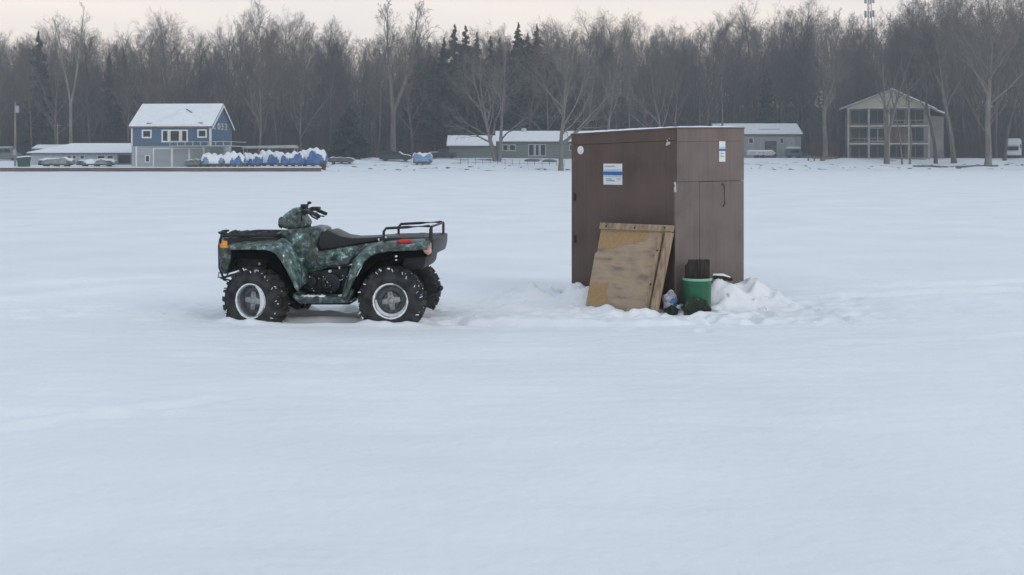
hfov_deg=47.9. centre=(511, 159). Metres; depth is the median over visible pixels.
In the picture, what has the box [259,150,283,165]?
tarped boat
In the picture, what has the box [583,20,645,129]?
bare tree
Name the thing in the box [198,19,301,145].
bare tree
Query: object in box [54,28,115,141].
bare tree
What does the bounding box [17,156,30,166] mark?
green container
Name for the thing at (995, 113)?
bare tree
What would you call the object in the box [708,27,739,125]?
bare tree
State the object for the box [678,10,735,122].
bare tree
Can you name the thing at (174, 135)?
window
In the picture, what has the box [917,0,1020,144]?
bare tree
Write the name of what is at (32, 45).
bare tree
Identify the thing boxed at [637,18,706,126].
bare tree
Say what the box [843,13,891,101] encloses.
bare tree
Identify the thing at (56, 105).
bare tree
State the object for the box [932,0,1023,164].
bare tree
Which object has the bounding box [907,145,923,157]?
window
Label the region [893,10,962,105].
bare tree
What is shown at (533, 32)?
bare tree
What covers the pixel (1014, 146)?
camper
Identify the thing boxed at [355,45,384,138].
bare tree
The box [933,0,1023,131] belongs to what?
bare tree
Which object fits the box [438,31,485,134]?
bare tree
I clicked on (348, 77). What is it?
bare tree
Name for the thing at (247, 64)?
bare tree
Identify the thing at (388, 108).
bare tree
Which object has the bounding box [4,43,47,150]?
bare tree
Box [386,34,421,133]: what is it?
bare tree
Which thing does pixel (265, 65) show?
bare tree
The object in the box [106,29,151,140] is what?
bare tree
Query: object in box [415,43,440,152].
pine tree
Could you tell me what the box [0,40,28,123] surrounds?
bare tree
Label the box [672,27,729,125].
bare tree
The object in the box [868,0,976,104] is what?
bare tree
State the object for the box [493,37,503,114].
pine tree
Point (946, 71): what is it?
bare tree
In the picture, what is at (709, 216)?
door
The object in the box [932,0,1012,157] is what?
bare tree
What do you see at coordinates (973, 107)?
bare tree
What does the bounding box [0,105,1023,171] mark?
snowy bank
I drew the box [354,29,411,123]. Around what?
bare tree
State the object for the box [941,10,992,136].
bare tree
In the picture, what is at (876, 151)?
window
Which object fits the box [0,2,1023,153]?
deep wood
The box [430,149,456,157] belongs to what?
parked truck
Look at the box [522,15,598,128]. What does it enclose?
bare tree
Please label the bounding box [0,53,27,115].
bare tree
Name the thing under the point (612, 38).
bare tree
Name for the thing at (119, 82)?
bare tree
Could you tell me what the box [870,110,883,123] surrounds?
window
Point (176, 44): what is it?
bare tree
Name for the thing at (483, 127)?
pine tree
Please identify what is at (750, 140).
window
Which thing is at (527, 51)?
pine tree
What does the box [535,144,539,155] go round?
patio door
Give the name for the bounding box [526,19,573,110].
bare tree
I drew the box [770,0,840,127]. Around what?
bare tree
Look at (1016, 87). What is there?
bare tree
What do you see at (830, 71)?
bare tree
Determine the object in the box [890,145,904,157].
window
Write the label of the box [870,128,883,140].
window
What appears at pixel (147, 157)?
window
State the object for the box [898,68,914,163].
bare tree
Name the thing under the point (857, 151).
window
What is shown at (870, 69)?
bare tree
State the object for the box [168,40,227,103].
bare tree
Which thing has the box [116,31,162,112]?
bare tree
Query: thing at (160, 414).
frozen lake
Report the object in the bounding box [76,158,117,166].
covered boat
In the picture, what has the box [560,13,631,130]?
bare tree
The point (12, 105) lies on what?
bare tree
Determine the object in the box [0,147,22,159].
parked van
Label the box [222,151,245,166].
tarped boat
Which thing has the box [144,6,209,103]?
bare tree
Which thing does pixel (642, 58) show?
bare tree
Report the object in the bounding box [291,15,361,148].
bare tree
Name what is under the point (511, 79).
bare tree
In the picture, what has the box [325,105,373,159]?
spruce tree
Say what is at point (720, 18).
bare tree
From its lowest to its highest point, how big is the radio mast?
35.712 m
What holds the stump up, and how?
on the snowy bank
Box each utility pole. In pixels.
[13,102,18,165]
[53,123,61,144]
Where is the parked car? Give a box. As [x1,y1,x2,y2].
[379,151,411,160]
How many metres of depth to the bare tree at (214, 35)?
220.12 m
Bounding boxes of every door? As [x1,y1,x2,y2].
[153,148,171,166]
[172,148,188,166]
[189,148,204,158]
[528,144,534,155]
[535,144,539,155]
[540,144,545,155]
[674,181,743,304]
[765,141,776,157]
[786,138,794,157]
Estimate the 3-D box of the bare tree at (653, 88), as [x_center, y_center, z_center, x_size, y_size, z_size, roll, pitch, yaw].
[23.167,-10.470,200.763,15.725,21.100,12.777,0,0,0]
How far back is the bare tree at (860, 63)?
232.01 m
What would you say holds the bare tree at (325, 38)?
on the snowy bank
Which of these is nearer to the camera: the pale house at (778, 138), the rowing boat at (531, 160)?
the rowing boat at (531, 160)
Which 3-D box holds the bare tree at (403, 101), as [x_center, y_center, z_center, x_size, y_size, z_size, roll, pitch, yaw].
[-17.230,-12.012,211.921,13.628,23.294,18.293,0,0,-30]
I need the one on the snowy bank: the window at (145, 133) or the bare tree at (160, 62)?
the bare tree at (160, 62)
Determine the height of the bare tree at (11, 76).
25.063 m
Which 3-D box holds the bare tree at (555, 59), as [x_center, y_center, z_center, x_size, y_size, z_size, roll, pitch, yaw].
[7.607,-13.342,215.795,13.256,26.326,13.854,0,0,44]
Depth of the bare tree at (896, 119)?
187.64 m
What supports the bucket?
on the frozen lake
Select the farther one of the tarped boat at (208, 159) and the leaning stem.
the leaning stem
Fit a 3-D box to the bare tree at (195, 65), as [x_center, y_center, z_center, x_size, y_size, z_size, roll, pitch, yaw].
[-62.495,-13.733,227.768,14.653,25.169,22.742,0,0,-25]
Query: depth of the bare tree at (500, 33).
220.95 m
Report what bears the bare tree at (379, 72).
on the snowy bank
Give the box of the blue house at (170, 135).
[128,104,245,166]
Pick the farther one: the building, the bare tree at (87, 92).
the bare tree at (87, 92)
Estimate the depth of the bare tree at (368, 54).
208.17 m
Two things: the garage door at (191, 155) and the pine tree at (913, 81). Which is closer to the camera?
the garage door at (191, 155)
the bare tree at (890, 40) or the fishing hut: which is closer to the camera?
the fishing hut
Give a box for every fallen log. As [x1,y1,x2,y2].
[913,165,947,166]
[955,165,997,167]
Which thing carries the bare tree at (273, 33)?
on the snowy bank
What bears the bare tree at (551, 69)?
on the snowy bank
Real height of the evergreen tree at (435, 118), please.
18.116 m
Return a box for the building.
[26,143,131,164]
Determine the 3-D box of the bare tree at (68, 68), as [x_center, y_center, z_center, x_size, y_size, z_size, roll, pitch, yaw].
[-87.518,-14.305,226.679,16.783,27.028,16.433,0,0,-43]
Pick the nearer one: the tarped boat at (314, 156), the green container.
the green container
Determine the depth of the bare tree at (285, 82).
211.71 m
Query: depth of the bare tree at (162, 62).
224.10 m
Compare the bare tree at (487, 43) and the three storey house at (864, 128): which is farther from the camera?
the bare tree at (487, 43)
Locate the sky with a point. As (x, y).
(17, 16)
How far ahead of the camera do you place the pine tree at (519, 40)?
206.35 m
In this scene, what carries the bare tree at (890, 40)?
on the snowy bank
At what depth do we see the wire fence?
171.98 m
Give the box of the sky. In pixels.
[0,0,1023,106]
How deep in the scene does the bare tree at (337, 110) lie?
205.16 m
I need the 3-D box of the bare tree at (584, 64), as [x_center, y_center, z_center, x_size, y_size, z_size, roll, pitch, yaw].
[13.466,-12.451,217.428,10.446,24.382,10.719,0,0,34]
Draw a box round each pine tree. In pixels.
[10,31,61,146]
[92,50,120,142]
[106,49,135,142]
[397,37,432,152]
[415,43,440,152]
[428,37,455,157]
[440,23,463,123]
[444,50,479,134]
[453,25,480,134]
[468,32,487,134]
[471,36,504,134]
[490,49,522,130]
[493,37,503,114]
[500,22,539,129]
[516,33,554,130]
[521,24,554,130]
[541,60,561,130]
[565,47,597,130]
[755,67,776,122]
[904,56,919,99]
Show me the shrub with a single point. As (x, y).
(323, 166)
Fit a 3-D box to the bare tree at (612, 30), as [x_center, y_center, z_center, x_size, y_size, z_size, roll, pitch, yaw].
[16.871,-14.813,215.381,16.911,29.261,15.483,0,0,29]
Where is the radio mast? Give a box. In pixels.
[864,0,874,96]
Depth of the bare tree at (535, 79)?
203.79 m
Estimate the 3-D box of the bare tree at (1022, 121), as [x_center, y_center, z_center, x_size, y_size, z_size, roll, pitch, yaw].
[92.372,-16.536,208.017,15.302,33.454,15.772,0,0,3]
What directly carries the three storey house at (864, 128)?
on the snowy bank
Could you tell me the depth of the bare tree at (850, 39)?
221.81 m
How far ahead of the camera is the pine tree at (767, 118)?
228.52 m
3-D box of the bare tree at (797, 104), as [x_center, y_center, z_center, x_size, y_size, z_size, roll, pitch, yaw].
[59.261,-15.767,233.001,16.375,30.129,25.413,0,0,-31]
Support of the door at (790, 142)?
in the pale house at (778, 138)
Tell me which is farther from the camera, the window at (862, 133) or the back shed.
the window at (862, 133)
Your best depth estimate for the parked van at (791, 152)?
207.15 m
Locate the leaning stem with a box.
[946,111,956,162]
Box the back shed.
[31,145,59,149]
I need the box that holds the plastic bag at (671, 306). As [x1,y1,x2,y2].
[662,290,683,314]
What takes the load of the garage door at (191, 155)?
in the blue house at (170, 135)
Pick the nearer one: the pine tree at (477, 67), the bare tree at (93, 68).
the pine tree at (477, 67)
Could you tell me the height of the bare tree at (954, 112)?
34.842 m
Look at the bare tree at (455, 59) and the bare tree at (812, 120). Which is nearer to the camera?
the bare tree at (455, 59)
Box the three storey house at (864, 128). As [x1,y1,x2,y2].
[837,88,944,159]
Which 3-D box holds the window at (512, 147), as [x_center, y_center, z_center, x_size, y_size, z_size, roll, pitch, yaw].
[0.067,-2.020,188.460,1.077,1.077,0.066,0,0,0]
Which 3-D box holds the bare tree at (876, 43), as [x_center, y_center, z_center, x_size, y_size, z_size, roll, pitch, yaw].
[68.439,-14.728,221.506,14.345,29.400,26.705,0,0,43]
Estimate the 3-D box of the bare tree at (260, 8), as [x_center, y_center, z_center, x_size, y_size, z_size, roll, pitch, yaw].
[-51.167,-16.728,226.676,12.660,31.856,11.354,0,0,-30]
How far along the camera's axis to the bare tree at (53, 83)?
221.99 m
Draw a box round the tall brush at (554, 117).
[1,66,1020,144]
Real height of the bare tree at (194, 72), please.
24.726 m
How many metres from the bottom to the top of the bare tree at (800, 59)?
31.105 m
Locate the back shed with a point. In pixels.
(37, 147)
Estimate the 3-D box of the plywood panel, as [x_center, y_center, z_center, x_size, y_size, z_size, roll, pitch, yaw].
[1.215,1.130,12.041,1.012,0.924,0.258,0,0,42]
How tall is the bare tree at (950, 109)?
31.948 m
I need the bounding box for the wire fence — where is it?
[460,158,552,165]
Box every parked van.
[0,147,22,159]
[785,147,801,157]
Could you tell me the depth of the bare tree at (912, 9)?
225.10 m
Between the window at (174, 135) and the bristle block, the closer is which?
the bristle block
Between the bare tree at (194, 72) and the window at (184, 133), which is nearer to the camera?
the window at (184, 133)
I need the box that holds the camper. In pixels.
[1007,138,1021,157]
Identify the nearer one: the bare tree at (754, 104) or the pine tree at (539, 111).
the pine tree at (539, 111)
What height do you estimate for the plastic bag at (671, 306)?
0.276 m
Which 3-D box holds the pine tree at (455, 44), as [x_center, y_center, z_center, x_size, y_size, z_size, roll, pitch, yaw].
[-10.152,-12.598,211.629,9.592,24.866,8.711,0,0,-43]
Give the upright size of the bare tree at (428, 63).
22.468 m
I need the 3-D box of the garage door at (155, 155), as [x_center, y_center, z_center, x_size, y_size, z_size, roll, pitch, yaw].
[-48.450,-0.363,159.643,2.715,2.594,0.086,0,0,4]
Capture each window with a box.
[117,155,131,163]
[142,130,151,137]
[145,155,149,161]
[161,130,168,141]
[169,130,180,141]
[181,130,187,140]
[197,129,206,137]
[503,144,507,150]
[509,144,515,150]
[748,138,752,143]
[851,110,867,123]
[851,128,867,140]
[851,145,867,157]
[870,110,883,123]
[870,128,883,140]
[870,145,883,157]
[890,110,904,123]
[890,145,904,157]
[907,109,923,123]
[907,128,923,140]
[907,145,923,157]
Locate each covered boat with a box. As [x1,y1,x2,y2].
[38,157,74,166]
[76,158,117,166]
[185,158,201,166]
[328,157,354,164]
[745,150,775,157]
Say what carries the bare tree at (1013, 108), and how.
on the snowy bank
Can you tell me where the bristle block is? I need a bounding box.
[685,259,709,278]
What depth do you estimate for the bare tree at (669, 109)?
219.51 m
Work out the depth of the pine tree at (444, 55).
204.66 m
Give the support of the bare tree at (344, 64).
on the snowy bank
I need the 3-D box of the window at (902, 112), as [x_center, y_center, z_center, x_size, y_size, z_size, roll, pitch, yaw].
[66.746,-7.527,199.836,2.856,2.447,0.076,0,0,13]
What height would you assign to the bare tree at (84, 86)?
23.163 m
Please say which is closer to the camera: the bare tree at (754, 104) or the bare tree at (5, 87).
the bare tree at (5, 87)
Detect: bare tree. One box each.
[0,19,116,144]
[0,30,21,146]
[0,33,27,118]
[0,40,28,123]
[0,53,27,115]
[1,28,80,150]
[1,36,34,139]
[1,37,58,149]
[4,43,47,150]
[23,23,96,135]
[28,22,102,143]
[35,29,66,133]
[40,2,93,143]
[44,43,67,138]
[45,24,120,142]
[47,44,116,142]
[50,33,118,125]
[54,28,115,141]
[65,37,118,142]
[68,39,119,125]
[82,5,216,115]
[90,47,132,134]
[100,41,141,142]
[106,26,189,116]
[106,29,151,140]
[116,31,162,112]
[117,27,166,110]
[136,24,218,103]
[140,26,187,102]
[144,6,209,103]
[154,24,199,103]
[156,32,231,103]
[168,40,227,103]
[179,14,265,116]
[179,39,237,118]
[191,29,256,118]
[197,39,240,106]
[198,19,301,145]
[207,9,275,145]
[222,0,272,132]
[224,7,303,154]
[236,7,321,128]
[246,16,283,142]
[247,28,291,148]
[260,30,312,149]
[263,28,342,150]
[269,13,321,135]
[270,11,335,140]
[289,33,364,145]
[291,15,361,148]
[301,24,368,131]
[305,34,347,139]
[314,28,386,117]
[318,30,385,119]
[331,34,395,130]
[351,26,413,147]
[351,37,388,156]
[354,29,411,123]
[355,38,397,157]
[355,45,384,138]
[362,16,448,156]
[365,0,441,150]
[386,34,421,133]
[388,35,440,121]
[405,38,447,133]
[407,34,473,157]
[424,36,482,148]
[436,28,451,88]
[436,31,550,161]
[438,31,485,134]
[438,32,475,118]
[449,22,527,114]
[460,31,507,76]
[473,19,593,130]
[474,37,537,127]
[490,23,516,89]
[493,33,556,89]
[501,21,560,126]
[514,30,630,170]
[516,24,555,80]
[519,43,552,129]
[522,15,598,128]
[522,20,587,112]
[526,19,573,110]
[538,9,623,130]
[557,27,591,117]
[559,7,648,127]
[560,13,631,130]
[567,33,609,124]
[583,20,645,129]
[585,24,645,129]
[590,32,628,129]
[600,22,647,128]
[603,11,663,128]
[603,42,685,127]
[609,31,688,127]
[616,18,679,126]
[619,33,697,126]
[627,16,712,126]
[631,32,667,126]
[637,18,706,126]
[645,33,673,126]
[651,31,727,125]
[670,20,725,125]
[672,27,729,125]
[675,21,742,125]
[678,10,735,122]
[693,10,763,122]
[700,10,758,122]
[703,16,763,122]
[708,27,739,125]
[715,21,754,121]
[717,18,808,122]
[724,0,796,122]
[733,15,800,117]
[739,1,802,120]
[757,20,800,115]
[758,6,814,122]
[759,9,854,128]
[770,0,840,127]
[775,11,823,150]
[778,7,878,146]
[784,20,845,132]
[794,14,867,135]
[797,19,881,142]
[810,7,859,159]
[812,11,877,131]
[816,7,950,102]
[818,33,903,103]
[831,14,887,103]
[835,29,872,100]
[839,11,911,102]
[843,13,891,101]
[857,5,944,109]
[861,0,940,94]
[866,43,934,163]
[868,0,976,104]
[881,77,902,163]
[884,0,970,111]
[888,0,955,98]
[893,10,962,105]
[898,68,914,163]
[904,5,973,162]
[906,31,947,163]
[916,0,994,156]
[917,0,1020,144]
[918,0,982,142]
[921,0,979,96]
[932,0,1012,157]
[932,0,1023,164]
[932,2,1023,153]
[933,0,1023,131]
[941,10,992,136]
[947,0,1023,157]
[969,0,1021,157]
[978,0,1023,155]
[991,6,1023,157]
[993,1,1023,160]
[994,37,1022,105]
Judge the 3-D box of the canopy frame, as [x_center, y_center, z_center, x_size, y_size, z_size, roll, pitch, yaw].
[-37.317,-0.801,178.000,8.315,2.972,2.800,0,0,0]
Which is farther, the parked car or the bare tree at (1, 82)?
the bare tree at (1, 82)
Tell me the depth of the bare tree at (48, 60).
231.63 m
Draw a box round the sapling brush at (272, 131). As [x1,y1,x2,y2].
[0,96,1020,157]
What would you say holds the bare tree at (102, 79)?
on the snowy bank
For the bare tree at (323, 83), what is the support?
on the snowy bank
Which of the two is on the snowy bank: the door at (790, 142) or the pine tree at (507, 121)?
the pine tree at (507, 121)
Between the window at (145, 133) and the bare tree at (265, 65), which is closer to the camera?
the window at (145, 133)
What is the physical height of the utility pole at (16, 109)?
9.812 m
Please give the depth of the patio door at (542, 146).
188.48 m
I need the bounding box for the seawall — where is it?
[0,167,321,171]
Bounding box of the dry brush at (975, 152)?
[957,146,996,158]
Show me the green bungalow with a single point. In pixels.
(523, 143)
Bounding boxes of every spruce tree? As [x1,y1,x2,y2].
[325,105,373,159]
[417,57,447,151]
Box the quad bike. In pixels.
[218,201,447,322]
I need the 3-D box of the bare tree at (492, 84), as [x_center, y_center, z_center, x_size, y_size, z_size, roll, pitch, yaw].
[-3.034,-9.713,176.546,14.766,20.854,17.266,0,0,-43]
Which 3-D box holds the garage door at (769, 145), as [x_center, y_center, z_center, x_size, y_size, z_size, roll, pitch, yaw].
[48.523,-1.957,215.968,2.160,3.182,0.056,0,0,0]
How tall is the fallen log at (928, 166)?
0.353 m
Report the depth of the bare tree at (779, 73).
236.19 m
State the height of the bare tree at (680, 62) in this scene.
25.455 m
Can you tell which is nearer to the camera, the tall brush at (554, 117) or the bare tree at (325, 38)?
the bare tree at (325, 38)
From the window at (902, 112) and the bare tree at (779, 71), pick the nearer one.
the window at (902, 112)
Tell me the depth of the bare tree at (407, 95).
202.16 m
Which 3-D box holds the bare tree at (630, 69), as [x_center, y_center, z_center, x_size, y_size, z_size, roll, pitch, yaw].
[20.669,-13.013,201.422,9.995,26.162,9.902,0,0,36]
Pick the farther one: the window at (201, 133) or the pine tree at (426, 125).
the pine tree at (426, 125)
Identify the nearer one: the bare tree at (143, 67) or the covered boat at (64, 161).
the covered boat at (64, 161)
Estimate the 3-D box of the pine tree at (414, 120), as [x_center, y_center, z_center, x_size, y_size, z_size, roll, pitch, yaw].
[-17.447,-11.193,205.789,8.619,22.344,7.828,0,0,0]
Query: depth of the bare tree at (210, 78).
233.03 m
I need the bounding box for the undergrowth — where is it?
[1,114,1021,159]
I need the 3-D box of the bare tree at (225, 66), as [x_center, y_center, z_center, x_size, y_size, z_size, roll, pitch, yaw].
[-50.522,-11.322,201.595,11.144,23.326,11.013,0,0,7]
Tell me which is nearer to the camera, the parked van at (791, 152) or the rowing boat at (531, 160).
the rowing boat at (531, 160)
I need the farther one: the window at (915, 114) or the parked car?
the window at (915, 114)
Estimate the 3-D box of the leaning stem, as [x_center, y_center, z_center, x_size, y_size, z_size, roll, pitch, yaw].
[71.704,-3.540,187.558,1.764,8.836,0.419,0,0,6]
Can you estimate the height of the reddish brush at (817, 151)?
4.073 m
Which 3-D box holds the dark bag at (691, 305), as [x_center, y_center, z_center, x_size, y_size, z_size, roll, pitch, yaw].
[1.860,1.478,11.611,0.324,0.194,0.094,0,0,0]
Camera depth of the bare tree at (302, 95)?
202.40 m
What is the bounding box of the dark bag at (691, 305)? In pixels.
[681,297,711,314]
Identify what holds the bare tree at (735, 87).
on the snowy bank
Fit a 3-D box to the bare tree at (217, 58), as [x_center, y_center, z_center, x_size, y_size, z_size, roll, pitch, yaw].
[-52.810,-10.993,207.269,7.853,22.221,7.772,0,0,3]
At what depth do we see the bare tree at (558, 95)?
204.15 m
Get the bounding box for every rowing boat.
[525,159,539,161]
[542,159,556,161]
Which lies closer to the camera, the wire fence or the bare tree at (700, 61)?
the wire fence
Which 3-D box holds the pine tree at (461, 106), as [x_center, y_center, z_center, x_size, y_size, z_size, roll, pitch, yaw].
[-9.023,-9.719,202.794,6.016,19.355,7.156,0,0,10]
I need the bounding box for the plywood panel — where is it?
[585,223,674,311]
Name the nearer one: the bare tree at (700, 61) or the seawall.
the seawall
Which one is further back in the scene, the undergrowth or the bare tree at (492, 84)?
the undergrowth
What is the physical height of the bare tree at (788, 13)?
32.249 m
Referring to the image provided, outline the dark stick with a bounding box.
[713,274,732,280]
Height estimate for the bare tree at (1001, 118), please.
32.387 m
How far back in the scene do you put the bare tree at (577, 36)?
222.68 m
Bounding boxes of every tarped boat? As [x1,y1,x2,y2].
[201,152,222,166]
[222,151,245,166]
[243,152,262,166]
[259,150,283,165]
[281,151,304,166]
[301,147,326,166]
[413,152,432,164]
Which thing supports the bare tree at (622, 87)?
on the snowy bank
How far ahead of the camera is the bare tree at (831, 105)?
212.53 m
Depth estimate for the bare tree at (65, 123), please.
211.94 m
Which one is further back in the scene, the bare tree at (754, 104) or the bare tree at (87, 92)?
the bare tree at (754, 104)
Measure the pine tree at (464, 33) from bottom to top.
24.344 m
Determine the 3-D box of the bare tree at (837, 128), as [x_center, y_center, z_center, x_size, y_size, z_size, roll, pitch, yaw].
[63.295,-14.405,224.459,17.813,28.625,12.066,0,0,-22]
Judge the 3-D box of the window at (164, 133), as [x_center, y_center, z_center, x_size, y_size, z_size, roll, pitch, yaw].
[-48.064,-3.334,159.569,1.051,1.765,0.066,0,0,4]
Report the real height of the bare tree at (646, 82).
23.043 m
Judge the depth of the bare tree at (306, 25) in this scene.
233.72 m
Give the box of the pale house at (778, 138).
[711,123,802,157]
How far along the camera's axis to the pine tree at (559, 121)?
211.47 m
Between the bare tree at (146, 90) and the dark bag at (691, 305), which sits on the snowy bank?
the bare tree at (146, 90)
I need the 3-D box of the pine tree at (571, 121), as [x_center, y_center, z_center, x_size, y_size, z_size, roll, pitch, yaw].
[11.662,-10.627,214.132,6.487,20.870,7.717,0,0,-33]
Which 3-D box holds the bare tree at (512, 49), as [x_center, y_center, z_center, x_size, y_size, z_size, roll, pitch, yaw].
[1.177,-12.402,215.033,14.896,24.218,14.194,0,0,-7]
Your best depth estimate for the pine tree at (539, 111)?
207.49 m
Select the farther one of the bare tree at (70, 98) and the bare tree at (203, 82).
the bare tree at (203, 82)
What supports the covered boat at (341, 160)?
on the snowy bank
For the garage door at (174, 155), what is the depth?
159.47 m
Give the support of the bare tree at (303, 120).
on the snowy bank
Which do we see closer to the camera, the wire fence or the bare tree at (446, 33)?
the wire fence
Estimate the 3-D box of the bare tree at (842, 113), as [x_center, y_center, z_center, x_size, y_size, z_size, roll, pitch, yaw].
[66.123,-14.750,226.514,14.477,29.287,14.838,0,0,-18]
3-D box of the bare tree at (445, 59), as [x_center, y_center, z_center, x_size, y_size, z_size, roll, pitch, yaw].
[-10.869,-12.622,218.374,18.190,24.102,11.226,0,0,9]
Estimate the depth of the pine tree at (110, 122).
213.68 m
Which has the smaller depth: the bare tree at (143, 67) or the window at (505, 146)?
the window at (505, 146)
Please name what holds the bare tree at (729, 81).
on the snowy bank
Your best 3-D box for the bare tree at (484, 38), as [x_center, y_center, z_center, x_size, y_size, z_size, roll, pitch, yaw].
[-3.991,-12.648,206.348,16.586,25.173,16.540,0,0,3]
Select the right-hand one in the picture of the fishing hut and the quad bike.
the fishing hut
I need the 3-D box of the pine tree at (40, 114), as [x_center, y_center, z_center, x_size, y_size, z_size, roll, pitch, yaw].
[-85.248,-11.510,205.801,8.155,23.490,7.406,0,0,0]
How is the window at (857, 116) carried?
in the three storey house at (864, 128)
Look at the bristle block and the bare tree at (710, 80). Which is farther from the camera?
the bare tree at (710, 80)
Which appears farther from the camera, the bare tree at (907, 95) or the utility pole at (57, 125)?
the utility pole at (57, 125)
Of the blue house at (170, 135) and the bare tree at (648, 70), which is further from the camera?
the bare tree at (648, 70)
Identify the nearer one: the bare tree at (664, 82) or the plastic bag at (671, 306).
the plastic bag at (671, 306)
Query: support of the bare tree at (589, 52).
on the snowy bank
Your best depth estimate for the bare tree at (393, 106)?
189.59 m
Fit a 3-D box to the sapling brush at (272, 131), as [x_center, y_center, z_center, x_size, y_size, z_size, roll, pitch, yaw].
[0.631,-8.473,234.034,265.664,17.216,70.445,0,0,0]
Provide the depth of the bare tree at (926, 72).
188.74 m
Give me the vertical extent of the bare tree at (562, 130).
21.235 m
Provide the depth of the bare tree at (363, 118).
217.89 m
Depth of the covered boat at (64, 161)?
162.09 m
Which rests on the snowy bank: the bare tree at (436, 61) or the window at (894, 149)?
the bare tree at (436, 61)
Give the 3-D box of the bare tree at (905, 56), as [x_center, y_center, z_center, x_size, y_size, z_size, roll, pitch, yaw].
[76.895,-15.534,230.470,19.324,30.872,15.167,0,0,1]
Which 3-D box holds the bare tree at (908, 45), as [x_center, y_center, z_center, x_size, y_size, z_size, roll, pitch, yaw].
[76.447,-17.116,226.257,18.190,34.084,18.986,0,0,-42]
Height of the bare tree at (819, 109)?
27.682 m
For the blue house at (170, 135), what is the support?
on the snowy bank
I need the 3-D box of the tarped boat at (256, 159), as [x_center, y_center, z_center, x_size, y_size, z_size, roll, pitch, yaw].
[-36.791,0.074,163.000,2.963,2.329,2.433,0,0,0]
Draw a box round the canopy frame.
[242,145,298,153]
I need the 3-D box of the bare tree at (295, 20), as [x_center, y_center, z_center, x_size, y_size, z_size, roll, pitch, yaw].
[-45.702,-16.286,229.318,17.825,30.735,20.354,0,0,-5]
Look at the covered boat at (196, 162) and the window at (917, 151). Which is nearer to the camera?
the covered boat at (196, 162)
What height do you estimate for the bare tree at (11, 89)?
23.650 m
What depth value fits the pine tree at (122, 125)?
209.67 m
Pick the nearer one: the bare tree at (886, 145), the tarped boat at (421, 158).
the tarped boat at (421, 158)
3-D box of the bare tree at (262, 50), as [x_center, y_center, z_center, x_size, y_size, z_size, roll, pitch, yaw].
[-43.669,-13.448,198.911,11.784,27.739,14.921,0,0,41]
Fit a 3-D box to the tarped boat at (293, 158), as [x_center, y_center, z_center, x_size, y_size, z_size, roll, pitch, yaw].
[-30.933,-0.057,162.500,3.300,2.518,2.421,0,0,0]
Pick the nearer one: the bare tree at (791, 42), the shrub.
the shrub
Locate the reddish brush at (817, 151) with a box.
[807,136,840,158]
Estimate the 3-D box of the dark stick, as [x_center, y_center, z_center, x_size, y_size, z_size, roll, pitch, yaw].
[2.228,1.242,12.189,0.213,0.081,0.060,0,0,-13]
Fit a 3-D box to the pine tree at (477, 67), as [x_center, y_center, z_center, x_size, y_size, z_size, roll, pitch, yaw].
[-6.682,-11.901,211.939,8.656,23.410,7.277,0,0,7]
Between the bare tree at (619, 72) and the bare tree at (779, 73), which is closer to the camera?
the bare tree at (619, 72)
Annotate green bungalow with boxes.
[446,128,607,158]
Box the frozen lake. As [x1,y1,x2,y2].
[0,170,1023,574]
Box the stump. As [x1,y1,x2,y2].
[807,155,836,160]
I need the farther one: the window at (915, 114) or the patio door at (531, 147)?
the window at (915, 114)
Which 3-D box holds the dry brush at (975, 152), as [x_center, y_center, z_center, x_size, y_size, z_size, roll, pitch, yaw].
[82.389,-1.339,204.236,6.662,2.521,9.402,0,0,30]
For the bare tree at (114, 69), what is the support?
on the snowy bank
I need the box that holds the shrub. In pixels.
[319,160,327,169]
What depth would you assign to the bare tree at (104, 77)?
210.13 m
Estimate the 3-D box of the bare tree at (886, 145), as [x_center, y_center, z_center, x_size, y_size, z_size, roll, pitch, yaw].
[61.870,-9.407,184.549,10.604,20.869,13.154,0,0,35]
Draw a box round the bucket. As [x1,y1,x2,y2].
[682,277,711,311]
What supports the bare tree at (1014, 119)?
on the snowy bank
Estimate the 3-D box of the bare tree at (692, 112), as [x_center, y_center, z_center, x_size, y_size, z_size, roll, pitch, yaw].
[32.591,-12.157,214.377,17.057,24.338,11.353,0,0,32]
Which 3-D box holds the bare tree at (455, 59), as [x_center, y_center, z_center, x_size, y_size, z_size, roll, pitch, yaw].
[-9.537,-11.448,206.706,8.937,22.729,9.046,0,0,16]
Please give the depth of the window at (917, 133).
199.07 m
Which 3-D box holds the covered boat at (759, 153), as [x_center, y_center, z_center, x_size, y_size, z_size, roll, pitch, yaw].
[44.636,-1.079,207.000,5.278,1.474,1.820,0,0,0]
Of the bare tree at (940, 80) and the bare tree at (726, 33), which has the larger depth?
the bare tree at (726, 33)
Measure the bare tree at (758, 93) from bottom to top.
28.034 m
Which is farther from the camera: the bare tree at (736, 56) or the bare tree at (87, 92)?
the bare tree at (736, 56)
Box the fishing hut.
[570,126,744,309]
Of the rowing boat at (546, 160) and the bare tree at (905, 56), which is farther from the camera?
the bare tree at (905, 56)

